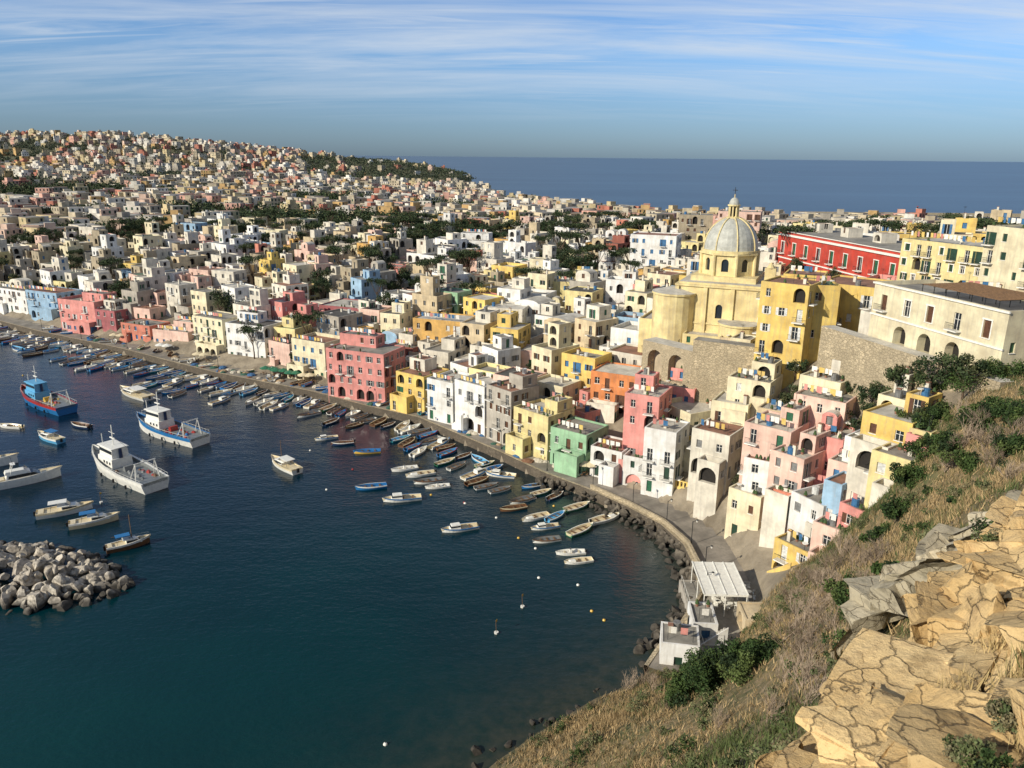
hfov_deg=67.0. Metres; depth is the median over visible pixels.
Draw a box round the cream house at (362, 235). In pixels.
[351,232,370,255]
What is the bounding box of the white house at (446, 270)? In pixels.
[437,257,462,288]
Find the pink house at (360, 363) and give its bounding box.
[325,325,405,403]
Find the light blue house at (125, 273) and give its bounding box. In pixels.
[121,269,130,277]
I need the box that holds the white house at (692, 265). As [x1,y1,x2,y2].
[684,249,699,275]
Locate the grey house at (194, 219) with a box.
[183,218,204,221]
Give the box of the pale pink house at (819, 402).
[794,383,859,429]
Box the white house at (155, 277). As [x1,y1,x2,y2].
[133,263,166,289]
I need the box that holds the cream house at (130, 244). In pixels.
[128,242,133,247]
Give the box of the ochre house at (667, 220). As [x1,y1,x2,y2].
[663,217,671,224]
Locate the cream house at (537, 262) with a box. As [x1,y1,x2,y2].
[518,257,547,276]
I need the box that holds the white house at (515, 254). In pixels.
[509,249,521,262]
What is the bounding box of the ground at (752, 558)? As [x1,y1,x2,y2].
[0,138,1023,767]
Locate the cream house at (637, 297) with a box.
[624,275,654,312]
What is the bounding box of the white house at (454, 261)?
[435,256,468,272]
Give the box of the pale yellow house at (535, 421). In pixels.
[505,391,574,460]
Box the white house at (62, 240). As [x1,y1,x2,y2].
[60,236,74,242]
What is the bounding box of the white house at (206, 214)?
[196,210,215,224]
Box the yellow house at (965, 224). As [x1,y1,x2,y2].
[955,206,985,239]
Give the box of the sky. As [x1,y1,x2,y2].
[0,0,1023,161]
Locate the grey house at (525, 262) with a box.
[520,261,529,266]
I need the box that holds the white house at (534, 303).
[515,296,555,325]
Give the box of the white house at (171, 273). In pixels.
[165,267,188,281]
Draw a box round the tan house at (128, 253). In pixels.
[124,251,137,256]
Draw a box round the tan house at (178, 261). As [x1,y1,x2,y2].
[169,254,191,269]
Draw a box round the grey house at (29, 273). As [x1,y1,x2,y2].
[22,267,38,284]
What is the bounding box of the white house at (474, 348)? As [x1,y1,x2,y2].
[454,341,489,360]
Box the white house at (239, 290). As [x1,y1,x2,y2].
[221,281,253,312]
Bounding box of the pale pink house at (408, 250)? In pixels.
[400,247,416,258]
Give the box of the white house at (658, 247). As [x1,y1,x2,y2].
[629,226,681,270]
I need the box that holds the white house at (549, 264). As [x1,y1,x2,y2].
[538,252,569,277]
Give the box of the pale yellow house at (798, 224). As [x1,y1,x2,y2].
[793,221,807,226]
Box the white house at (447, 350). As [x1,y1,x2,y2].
[423,330,466,367]
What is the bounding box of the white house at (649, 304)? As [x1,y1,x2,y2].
[645,283,668,312]
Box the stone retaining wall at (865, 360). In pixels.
[817,325,1013,414]
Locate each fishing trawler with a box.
[20,366,77,415]
[92,425,168,494]
[136,392,210,447]
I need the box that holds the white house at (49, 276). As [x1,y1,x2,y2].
[39,253,70,286]
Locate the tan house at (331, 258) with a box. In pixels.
[307,252,337,264]
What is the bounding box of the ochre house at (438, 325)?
[413,310,474,343]
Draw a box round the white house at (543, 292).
[531,288,556,297]
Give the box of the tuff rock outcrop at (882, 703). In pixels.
[754,489,1023,767]
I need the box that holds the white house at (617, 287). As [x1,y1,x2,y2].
[605,261,638,305]
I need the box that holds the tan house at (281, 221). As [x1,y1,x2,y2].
[277,217,296,229]
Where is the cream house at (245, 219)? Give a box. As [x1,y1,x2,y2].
[242,216,267,225]
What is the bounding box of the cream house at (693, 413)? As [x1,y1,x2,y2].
[668,397,711,434]
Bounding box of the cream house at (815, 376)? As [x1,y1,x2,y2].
[798,359,846,394]
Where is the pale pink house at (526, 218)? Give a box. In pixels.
[519,214,539,227]
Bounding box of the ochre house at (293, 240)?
[283,235,299,247]
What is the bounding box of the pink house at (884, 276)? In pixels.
[867,268,896,279]
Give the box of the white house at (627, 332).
[609,311,646,345]
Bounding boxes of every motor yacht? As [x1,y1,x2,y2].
[0,450,18,465]
[0,461,61,489]
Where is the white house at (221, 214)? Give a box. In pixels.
[207,211,227,225]
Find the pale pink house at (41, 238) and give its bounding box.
[30,235,48,249]
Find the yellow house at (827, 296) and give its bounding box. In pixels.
[799,275,841,365]
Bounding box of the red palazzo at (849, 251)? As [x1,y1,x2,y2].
[776,223,901,277]
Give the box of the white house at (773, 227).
[769,223,776,234]
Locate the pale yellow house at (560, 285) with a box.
[552,266,598,303]
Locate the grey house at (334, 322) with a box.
[316,308,363,335]
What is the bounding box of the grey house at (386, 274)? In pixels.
[360,260,397,291]
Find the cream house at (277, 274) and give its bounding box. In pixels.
[263,266,286,297]
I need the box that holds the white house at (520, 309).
[483,296,528,322]
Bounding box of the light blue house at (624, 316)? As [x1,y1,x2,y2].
[614,309,643,323]
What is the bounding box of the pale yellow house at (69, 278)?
[53,269,82,288]
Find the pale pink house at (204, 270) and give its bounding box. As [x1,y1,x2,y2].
[189,265,222,285]
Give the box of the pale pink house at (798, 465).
[759,422,830,547]
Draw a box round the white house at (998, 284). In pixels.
[960,272,1004,287]
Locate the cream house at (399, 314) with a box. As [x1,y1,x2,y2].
[379,299,412,332]
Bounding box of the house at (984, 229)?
[976,222,986,231]
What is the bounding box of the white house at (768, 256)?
[759,247,777,270]
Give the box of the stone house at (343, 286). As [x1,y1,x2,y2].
[328,280,350,298]
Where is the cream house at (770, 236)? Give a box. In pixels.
[767,234,778,244]
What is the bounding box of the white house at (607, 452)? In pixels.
[590,426,627,486]
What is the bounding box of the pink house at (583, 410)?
[572,386,600,421]
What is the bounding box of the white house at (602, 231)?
[592,228,606,237]
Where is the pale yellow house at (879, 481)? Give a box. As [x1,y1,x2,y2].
[863,415,936,509]
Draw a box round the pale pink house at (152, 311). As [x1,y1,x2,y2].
[133,303,165,319]
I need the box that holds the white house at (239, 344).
[225,305,281,357]
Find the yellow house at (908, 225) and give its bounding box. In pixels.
[903,219,922,236]
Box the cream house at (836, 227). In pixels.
[833,219,841,230]
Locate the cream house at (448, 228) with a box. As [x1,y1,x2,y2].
[440,224,453,231]
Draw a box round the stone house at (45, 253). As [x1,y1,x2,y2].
[31,244,55,269]
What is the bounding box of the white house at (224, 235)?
[208,229,230,249]
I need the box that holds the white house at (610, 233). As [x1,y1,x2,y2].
[594,229,617,239]
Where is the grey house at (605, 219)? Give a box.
[598,216,610,231]
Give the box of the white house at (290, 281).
[270,270,308,301]
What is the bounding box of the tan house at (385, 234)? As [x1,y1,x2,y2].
[382,231,389,243]
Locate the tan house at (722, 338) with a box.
[719,335,729,340]
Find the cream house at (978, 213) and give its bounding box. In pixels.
[974,211,983,217]
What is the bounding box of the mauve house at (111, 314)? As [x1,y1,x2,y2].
[94,295,128,331]
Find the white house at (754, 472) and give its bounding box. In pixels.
[737,453,769,494]
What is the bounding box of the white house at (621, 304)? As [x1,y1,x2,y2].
[616,299,624,306]
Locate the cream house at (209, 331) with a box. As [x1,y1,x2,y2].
[192,310,236,354]
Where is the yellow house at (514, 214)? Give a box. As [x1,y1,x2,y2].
[505,208,519,220]
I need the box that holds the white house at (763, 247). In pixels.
[758,245,767,250]
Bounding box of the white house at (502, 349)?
[482,333,520,367]
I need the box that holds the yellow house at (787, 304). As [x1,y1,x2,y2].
[752,267,826,388]
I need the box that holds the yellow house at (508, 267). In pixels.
[491,259,526,278]
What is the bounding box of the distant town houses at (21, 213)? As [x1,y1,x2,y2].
[0,128,940,242]
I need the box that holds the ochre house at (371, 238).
[357,235,384,255]
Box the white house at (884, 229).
[879,225,892,231]
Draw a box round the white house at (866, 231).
[852,216,879,235]
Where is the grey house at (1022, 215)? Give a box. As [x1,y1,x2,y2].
[1019,210,1023,223]
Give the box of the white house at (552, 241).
[541,236,559,247]
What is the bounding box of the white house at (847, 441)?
[838,429,860,462]
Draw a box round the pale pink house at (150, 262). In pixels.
[129,257,158,280]
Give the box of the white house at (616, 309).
[611,300,622,316]
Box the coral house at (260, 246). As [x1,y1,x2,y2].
[255,240,266,252]
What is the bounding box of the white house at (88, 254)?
[84,250,91,260]
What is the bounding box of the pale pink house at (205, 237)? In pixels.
[198,234,213,242]
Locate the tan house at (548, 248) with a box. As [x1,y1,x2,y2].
[543,244,560,263]
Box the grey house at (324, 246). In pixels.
[318,244,341,253]
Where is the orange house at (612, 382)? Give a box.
[586,360,641,422]
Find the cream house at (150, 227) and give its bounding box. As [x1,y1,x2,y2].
[135,222,159,234]
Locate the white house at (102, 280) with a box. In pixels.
[84,270,115,290]
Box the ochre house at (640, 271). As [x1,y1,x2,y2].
[638,266,643,274]
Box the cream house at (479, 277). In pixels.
[463,272,493,293]
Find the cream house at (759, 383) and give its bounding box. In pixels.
[721,352,782,425]
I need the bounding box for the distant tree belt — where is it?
[0,133,937,240]
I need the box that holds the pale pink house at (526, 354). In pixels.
[521,344,534,368]
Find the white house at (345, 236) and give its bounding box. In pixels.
[332,234,347,244]
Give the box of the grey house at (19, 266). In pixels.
[3,256,33,281]
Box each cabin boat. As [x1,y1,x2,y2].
[33,498,93,519]
[38,428,65,444]
[66,509,119,529]
[103,514,150,553]
[120,384,155,401]
[271,440,302,474]
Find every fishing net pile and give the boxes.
[521,458,533,463]
[533,458,542,462]
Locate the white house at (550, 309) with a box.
[531,296,567,334]
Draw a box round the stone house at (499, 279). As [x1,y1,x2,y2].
[487,269,511,285]
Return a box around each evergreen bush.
[664,647,701,710]
[681,638,732,698]
[716,637,773,686]
[726,632,785,668]
[821,578,849,621]
[835,573,862,588]
[858,521,892,543]
[870,560,899,574]
[879,494,911,519]
[889,462,927,489]
[896,409,939,430]
[902,433,936,463]
[913,369,923,387]
[919,398,954,421]
[924,382,948,390]
[931,430,982,454]
[936,448,983,473]
[944,358,1010,391]
[954,405,1007,434]
[968,396,1011,418]
[982,356,1023,377]
[989,433,1023,458]
[990,398,1023,428]
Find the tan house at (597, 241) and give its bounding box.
[584,236,605,256]
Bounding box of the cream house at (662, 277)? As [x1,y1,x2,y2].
[647,266,686,286]
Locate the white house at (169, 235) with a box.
[162,230,176,246]
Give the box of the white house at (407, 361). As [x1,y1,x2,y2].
[392,355,413,391]
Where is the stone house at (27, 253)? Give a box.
[22,248,32,257]
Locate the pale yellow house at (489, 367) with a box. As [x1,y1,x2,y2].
[469,362,509,375]
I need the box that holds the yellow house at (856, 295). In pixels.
[831,275,894,331]
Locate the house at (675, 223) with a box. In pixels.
[671,219,678,228]
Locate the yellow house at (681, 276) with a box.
[679,273,686,279]
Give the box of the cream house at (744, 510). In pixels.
[724,482,763,538]
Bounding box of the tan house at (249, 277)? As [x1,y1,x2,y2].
[239,263,262,284]
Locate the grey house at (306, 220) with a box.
[297,218,317,229]
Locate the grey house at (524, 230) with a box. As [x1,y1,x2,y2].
[507,226,528,240]
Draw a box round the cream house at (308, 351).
[287,332,339,380]
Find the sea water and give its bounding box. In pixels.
[0,156,1023,767]
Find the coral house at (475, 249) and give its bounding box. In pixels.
[468,247,482,272]
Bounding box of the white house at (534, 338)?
[522,321,543,343]
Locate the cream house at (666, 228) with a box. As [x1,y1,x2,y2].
[661,223,670,232]
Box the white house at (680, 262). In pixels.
[657,252,689,269]
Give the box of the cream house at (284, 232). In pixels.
[265,229,287,245]
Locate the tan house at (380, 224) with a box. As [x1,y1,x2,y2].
[369,221,390,231]
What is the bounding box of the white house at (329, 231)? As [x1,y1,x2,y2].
[325,229,338,234]
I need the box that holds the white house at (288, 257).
[280,250,295,262]
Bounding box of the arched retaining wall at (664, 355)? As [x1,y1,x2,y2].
[642,337,692,387]
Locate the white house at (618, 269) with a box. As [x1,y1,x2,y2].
[612,253,629,275]
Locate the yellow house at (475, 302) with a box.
[462,293,503,314]
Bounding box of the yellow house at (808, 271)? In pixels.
[783,258,827,277]
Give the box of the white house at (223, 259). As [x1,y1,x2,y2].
[211,251,238,267]
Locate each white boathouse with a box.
[659,619,699,664]
[687,599,728,646]
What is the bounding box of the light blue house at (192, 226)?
[180,220,207,231]
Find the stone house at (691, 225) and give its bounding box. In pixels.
[678,211,712,239]
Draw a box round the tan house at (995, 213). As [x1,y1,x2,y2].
[987,206,1012,224]
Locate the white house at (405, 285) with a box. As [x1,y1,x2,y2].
[402,273,424,289]
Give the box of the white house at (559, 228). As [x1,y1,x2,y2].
[555,226,574,231]
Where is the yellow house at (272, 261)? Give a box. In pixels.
[259,249,284,275]
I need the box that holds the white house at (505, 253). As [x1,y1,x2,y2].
[503,249,508,255]
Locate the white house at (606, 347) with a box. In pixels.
[598,340,618,350]
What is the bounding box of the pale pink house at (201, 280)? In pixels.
[190,271,211,288]
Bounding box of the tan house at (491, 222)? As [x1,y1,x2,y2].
[480,219,499,226]
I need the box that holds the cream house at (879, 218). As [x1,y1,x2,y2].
[868,216,886,228]
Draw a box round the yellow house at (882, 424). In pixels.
[843,381,942,502]
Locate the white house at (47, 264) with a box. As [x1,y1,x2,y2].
[40,262,51,267]
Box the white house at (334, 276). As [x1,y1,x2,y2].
[322,261,341,297]
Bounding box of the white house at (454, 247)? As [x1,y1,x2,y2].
[433,243,456,252]
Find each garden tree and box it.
[4,238,14,243]
[7,273,22,281]
[24,231,35,236]
[32,280,42,286]
[34,226,52,235]
[45,229,63,240]
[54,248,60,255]
[66,255,83,268]
[69,278,78,288]
[74,234,86,240]
[105,225,116,233]
[107,227,117,235]
[107,279,123,297]
[111,263,127,271]
[111,279,133,296]
[118,230,135,245]
[121,222,131,231]
[128,226,143,233]
[130,217,145,232]
[159,225,167,231]
[209,289,234,310]
[231,219,239,224]
[238,221,250,232]
[259,232,269,242]
[274,245,290,257]
[295,231,307,239]
[310,268,331,297]
[311,279,332,298]
[376,291,394,305]
[377,253,398,269]
[385,234,396,242]
[387,280,401,289]
[395,267,410,288]
[406,233,416,245]
[407,275,419,287]
[433,254,449,262]
[435,228,446,234]
[446,249,464,264]
[450,227,462,232]
[458,249,474,267]
[467,242,477,247]
[488,224,499,232]
[493,231,505,237]
[496,231,507,237]
[499,227,509,232]
[540,225,554,231]
[540,248,560,256]
[551,254,567,264]
[556,241,569,250]
[559,248,576,268]
[559,263,569,268]
[564,257,582,270]
[574,252,597,269]
[581,253,598,266]
[730,474,738,482]
[776,391,793,404]
[785,359,809,381]
[786,257,803,268]
[787,383,798,398]
[828,266,837,275]
[828,271,844,276]
[845,380,856,392]
[846,414,862,430]
[847,410,856,417]
[854,380,890,402]
[857,398,876,411]
[883,364,915,388]
[904,407,921,418]
[909,351,952,389]
[941,353,992,399]
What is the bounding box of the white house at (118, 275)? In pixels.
[112,268,128,279]
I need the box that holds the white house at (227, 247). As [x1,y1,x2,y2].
[215,238,247,255]
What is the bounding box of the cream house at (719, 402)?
[710,390,750,423]
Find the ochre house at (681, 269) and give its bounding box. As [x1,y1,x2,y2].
[661,265,686,271]
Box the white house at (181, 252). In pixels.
[170,249,188,255]
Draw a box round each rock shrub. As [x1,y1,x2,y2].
[942,733,996,767]
[958,747,1023,767]
[970,517,993,531]
[970,527,1002,541]
[984,697,1017,733]
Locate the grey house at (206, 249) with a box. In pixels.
[189,241,217,260]
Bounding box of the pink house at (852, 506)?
[835,491,863,526]
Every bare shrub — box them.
[621,668,637,689]
[629,665,657,684]
[642,674,662,690]
[653,694,682,710]
[710,702,730,730]
[759,684,786,723]
[764,605,814,641]
[765,607,789,626]
[768,620,818,658]
[772,648,806,682]
[776,582,804,604]
[779,643,823,690]
[783,623,826,665]
[787,588,817,625]
[787,599,825,642]
[788,587,806,602]
[791,563,814,587]
[791,671,828,705]
[796,588,834,621]
[801,647,832,690]
[806,565,823,587]
[806,577,833,604]
[807,562,838,590]
[812,546,844,575]
[813,594,840,632]
[818,571,842,596]
[821,609,848,641]
[830,527,857,554]
[839,541,859,561]
[845,542,877,569]
[853,562,879,577]
[860,544,890,565]
[866,534,894,560]
[936,452,955,471]
[948,395,970,418]
[949,432,969,449]
[960,416,985,442]
[961,406,990,431]
[971,421,1000,448]
[972,443,1004,468]
[994,459,1023,480]
[1000,416,1023,436]
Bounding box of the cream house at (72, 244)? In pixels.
[59,237,84,265]
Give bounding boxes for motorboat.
[382,492,421,502]
[441,522,479,532]
[460,467,487,480]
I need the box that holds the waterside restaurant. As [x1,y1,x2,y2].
[678,561,762,653]
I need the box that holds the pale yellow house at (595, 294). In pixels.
[563,285,603,312]
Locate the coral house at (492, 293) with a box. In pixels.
[472,285,496,294]
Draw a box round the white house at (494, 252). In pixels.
[476,241,512,271]
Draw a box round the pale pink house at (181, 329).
[152,316,193,342]
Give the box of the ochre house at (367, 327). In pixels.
[358,326,373,331]
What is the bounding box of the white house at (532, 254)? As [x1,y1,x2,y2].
[515,249,538,262]
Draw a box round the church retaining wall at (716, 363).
[690,337,754,403]
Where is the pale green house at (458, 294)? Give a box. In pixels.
[440,286,471,313]
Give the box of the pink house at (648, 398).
[618,361,671,483]
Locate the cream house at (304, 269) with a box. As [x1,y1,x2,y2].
[283,261,317,282]
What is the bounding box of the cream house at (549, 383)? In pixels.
[537,370,580,400]
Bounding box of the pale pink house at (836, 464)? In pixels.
[826,448,849,477]
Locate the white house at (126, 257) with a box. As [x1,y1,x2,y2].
[115,256,129,265]
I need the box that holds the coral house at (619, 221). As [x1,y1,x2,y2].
[608,219,628,229]
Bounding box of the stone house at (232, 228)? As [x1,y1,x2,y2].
[213,224,235,240]
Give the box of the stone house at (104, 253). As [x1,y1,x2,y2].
[91,246,116,278]
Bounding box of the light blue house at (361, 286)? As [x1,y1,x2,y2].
[348,267,381,300]
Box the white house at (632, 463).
[622,450,642,484]
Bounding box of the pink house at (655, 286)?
[633,284,659,288]
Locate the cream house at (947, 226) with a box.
[938,218,972,238]
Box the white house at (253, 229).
[245,225,264,241]
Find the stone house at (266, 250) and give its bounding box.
[249,247,275,271]
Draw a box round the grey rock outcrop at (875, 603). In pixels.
[831,489,1021,662]
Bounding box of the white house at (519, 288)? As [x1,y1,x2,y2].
[497,277,530,301]
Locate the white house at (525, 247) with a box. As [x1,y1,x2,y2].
[508,241,535,255]
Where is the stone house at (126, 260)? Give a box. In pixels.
[121,258,130,263]
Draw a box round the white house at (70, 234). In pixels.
[63,229,76,239]
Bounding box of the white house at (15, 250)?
[7,243,29,264]
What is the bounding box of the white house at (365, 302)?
[357,293,375,311]
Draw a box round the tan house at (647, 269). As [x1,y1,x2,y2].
[638,259,659,278]
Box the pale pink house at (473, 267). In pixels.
[470,259,476,272]
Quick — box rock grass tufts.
[925,610,1023,765]
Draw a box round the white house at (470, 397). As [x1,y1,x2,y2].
[452,372,496,435]
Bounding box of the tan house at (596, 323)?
[574,302,618,349]
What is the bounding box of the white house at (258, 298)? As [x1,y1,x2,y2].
[233,279,271,319]
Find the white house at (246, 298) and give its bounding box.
[236,296,272,302]
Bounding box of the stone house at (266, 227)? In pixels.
[260,225,282,228]
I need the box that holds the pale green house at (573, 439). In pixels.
[550,410,608,477]
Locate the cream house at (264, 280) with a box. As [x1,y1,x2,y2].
[254,269,271,286]
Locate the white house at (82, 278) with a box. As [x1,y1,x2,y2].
[77,266,105,291]
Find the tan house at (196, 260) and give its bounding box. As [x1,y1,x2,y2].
[186,253,207,267]
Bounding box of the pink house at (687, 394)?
[659,366,696,402]
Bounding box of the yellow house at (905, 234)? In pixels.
[880,229,916,240]
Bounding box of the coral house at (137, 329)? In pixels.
[119,318,169,342]
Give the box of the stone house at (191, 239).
[172,230,199,250]
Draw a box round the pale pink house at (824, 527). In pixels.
[807,511,841,557]
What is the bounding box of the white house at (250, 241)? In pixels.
[246,237,258,253]
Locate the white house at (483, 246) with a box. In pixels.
[480,242,484,252]
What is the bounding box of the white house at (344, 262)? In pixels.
[338,258,351,265]
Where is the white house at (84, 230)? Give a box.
[78,225,105,240]
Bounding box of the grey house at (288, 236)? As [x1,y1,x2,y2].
[286,232,296,244]
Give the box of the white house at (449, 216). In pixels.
[443,210,454,226]
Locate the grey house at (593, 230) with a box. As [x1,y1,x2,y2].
[588,226,597,233]
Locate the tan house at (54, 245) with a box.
[38,240,63,253]
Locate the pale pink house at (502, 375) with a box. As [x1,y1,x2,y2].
[493,366,546,380]
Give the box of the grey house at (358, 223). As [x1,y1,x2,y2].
[338,218,363,231]
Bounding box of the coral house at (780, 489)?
[773,478,790,495]
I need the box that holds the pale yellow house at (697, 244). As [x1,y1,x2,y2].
[681,231,706,251]
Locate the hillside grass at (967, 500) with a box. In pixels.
[496,372,1023,767]
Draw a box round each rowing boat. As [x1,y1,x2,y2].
[0,338,19,343]
[0,423,24,428]
[2,329,17,334]
[8,334,29,338]
[9,339,28,344]
[12,345,24,350]
[15,342,34,346]
[17,348,35,352]
[19,334,38,339]
[22,351,42,356]
[24,337,44,342]
[25,344,43,348]
[35,337,55,343]
[35,345,47,349]
[40,339,56,344]
[41,348,58,352]
[42,326,58,328]
[48,328,61,332]
[48,356,66,361]
[49,340,70,346]
[54,343,69,347]
[59,358,78,364]
[61,343,81,348]
[63,344,82,351]
[67,360,84,365]
[68,347,86,352]
[68,354,85,359]
[71,421,92,428]
[73,364,97,370]
[74,354,96,360]
[75,349,91,352]
[82,347,100,354]
[84,357,103,363]
[86,364,105,371]
[89,358,113,364]
[91,349,107,354]
[96,350,111,356]
[98,339,112,342]
[98,351,118,357]
[98,360,114,364]
[102,362,116,367]
[104,354,121,359]
[109,362,125,368]
[110,365,128,370]
[114,355,128,359]
[115,357,134,361]
[119,358,137,362]
[123,367,142,373]
[129,360,145,366]
[131,381,151,385]
[133,370,149,376]
[134,362,150,367]
[142,382,157,387]
[145,374,164,380]
[146,367,168,373]
[147,365,165,369]
[155,375,172,381]
[155,385,172,391]
[157,368,173,373]
[157,379,171,383]
[161,388,181,394]
[162,370,183,375]
[162,378,182,386]
[167,389,186,397]
[169,372,185,377]
[173,374,192,378]
[178,357,195,361]
[182,374,202,380]
[183,383,198,388]
[187,356,199,363]
[190,374,210,383]
[197,377,217,384]
[197,385,215,392]
[198,363,214,366]
[207,379,221,386]
[207,388,232,396]
[208,396,230,404]
[212,381,226,388]
[219,382,236,389]
[221,389,235,396]
[231,385,255,393]
[232,383,245,389]
[239,387,257,395]
[240,369,254,372]
[245,395,260,404]
[253,397,273,405]
[255,389,267,395]
[258,399,277,409]
[262,390,281,396]
[266,374,272,381]
[269,403,288,410]
[271,374,280,380]
[272,391,290,398]
[280,394,293,402]
[290,379,304,384]
[292,394,306,404]
[296,397,311,406]
[296,410,321,417]
[298,379,311,385]
[302,381,312,386]
[303,399,319,408]
[309,402,327,410]
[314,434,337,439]
[315,386,327,389]
[319,403,336,411]
[321,417,339,425]
[326,406,340,414]
[331,439,354,445]
[335,409,346,416]
[345,409,360,417]
[345,422,363,428]
[350,412,368,420]
[353,448,380,453]
[355,482,386,489]
[357,417,376,422]
[369,416,387,426]
[375,399,388,405]
[380,421,395,428]
[389,434,410,442]
[391,464,418,471]
[394,419,409,430]
[397,423,420,433]
[398,436,414,447]
[403,442,421,451]
[405,469,436,477]
[407,427,430,435]
[408,445,426,457]
[413,477,442,483]
[416,430,437,438]
[420,435,441,444]
[425,482,450,488]
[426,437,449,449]
[434,457,454,466]
[435,443,455,450]
[436,447,457,457]
[446,461,465,470]
[455,452,471,459]
[464,476,488,486]
[471,454,489,464]
[474,460,494,467]
[474,482,498,490]
[485,464,502,469]
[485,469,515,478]
[488,485,511,493]
[499,503,527,511]
[509,494,535,503]
[522,483,540,488]
[522,511,550,521]
[530,488,550,495]
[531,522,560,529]
[532,535,561,542]
[544,510,564,522]
[545,491,562,500]
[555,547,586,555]
[562,501,589,512]
[564,556,593,564]
[565,522,592,537]
[588,512,619,525]
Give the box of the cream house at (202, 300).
[190,286,223,314]
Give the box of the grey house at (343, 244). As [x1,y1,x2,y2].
[339,242,356,246]
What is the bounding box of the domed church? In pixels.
[638,187,776,352]
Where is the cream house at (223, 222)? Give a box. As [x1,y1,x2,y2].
[211,216,237,236]
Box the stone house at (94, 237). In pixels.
[86,229,107,246]
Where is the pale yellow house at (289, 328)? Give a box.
[274,312,311,340]
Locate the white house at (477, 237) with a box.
[433,229,493,248]
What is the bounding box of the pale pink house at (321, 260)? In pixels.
[307,252,333,281]
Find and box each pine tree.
[0,256,8,271]
[7,233,28,241]
[16,236,32,243]
[65,248,84,257]
[97,256,123,278]
[103,217,131,236]
[121,224,139,232]
[134,219,152,230]
[149,216,167,230]
[163,222,175,230]
[207,219,217,224]
[234,242,256,254]
[235,253,263,284]
[237,323,263,358]
[248,219,265,226]
[252,211,271,224]
[257,208,280,221]
[270,223,283,228]
[283,219,303,226]
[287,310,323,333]
[296,222,324,235]
[315,234,344,253]
[323,209,337,221]
[324,244,351,264]
[343,237,362,255]
[353,244,380,261]
[358,247,383,266]
[360,224,380,231]
[366,277,388,294]
[373,216,395,221]
[381,227,395,233]
[383,223,405,231]
[388,218,403,224]
[396,214,416,230]
[400,210,415,226]
[408,232,429,247]
[409,212,432,218]
[410,217,426,223]
[410,222,424,229]
[411,228,432,233]
[414,256,449,274]
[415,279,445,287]
[417,233,434,238]
[422,221,448,236]
[428,214,438,218]
[431,220,453,229]
[447,252,468,263]
[449,222,471,228]
[450,249,485,272]
[455,218,483,229]
[456,280,482,293]
[459,224,477,231]
[474,225,494,231]
[493,223,514,231]
[499,219,522,229]
[514,266,548,276]
[523,220,551,229]
[531,234,553,248]
[545,219,561,227]
[546,229,574,250]
[550,210,569,219]
[555,270,577,288]
[559,216,581,224]
[559,222,588,232]
[561,214,582,222]
[562,247,589,259]
[571,231,591,248]
[580,242,614,269]
[583,212,606,216]
[596,222,613,229]
[600,210,624,216]
[605,249,624,268]
[613,223,634,229]
[614,247,636,268]
[620,221,643,228]
[620,259,641,269]
[633,219,656,229]
[756,231,765,237]
[759,227,775,243]
[761,221,770,227]
[773,224,820,245]
[819,219,844,225]
[842,218,877,226]
[866,213,890,218]
[868,218,906,231]
[909,221,940,235]
[921,229,937,236]
[939,212,962,218]
[950,217,990,228]
[962,216,999,226]
[986,217,1012,224]
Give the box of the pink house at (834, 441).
[813,409,854,484]
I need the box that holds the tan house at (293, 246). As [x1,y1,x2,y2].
[286,240,300,254]
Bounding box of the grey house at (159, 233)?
[150,230,171,235]
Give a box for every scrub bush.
[530,732,548,747]
[542,756,585,767]
[544,714,572,735]
[569,742,589,763]
[579,730,603,751]
[584,723,595,733]
[586,703,598,711]
[625,688,650,714]
[637,691,654,699]
[654,680,672,695]
[657,726,674,735]
[657,741,684,758]
[659,666,676,678]
[665,732,701,762]
[684,751,704,767]
[690,702,712,719]
[696,683,725,702]
[697,717,712,730]
[700,697,717,708]
[719,756,743,767]
[737,741,776,767]
[751,612,762,620]
[752,708,790,766]
[755,613,776,631]
[767,684,783,698]
[775,596,786,614]
[777,727,805,747]
[782,603,794,613]
[783,658,813,683]
[792,591,815,604]
[794,600,806,616]
[810,658,836,675]
[812,650,830,661]
[821,628,846,648]
[826,546,837,556]
[838,526,849,532]
[843,566,869,577]
[848,515,869,530]
[898,487,921,505]
[899,522,913,533]
[899,533,908,541]
[913,520,932,531]
[919,524,935,538]
[920,507,940,514]
[922,484,933,493]
[931,461,940,470]
[935,482,968,498]
[945,495,959,503]
[946,418,969,428]
[951,425,963,432]
[952,488,969,498]
[974,476,1000,493]
[986,425,1010,437]
[998,459,1013,467]
[1012,436,1023,454]
[1018,386,1023,396]
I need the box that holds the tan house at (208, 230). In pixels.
[202,226,213,237]
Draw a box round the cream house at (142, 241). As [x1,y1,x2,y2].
[133,234,162,253]
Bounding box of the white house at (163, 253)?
[140,246,171,259]
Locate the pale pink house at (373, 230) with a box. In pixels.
[368,227,381,235]
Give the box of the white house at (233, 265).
[225,253,257,270]
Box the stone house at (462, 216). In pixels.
[456,213,466,222]
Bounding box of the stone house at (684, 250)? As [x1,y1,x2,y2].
[680,242,691,256]
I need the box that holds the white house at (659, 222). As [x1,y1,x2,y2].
[654,219,671,231]
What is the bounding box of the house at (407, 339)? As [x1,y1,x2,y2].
[393,322,417,356]
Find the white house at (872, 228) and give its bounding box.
[868,224,875,230]
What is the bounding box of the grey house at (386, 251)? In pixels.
[366,240,390,262]
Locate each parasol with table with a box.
[162,344,171,350]
[192,352,200,361]
[199,352,209,361]
[259,366,269,375]
[270,368,279,375]
[278,368,287,377]
[284,370,293,379]
[292,370,302,378]
[297,373,306,381]
[305,373,315,381]
[579,461,587,476]
[587,461,594,474]
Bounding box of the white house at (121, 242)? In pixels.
[116,236,126,250]
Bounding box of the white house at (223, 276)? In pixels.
[211,266,247,285]
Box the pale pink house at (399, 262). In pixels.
[390,260,408,263]

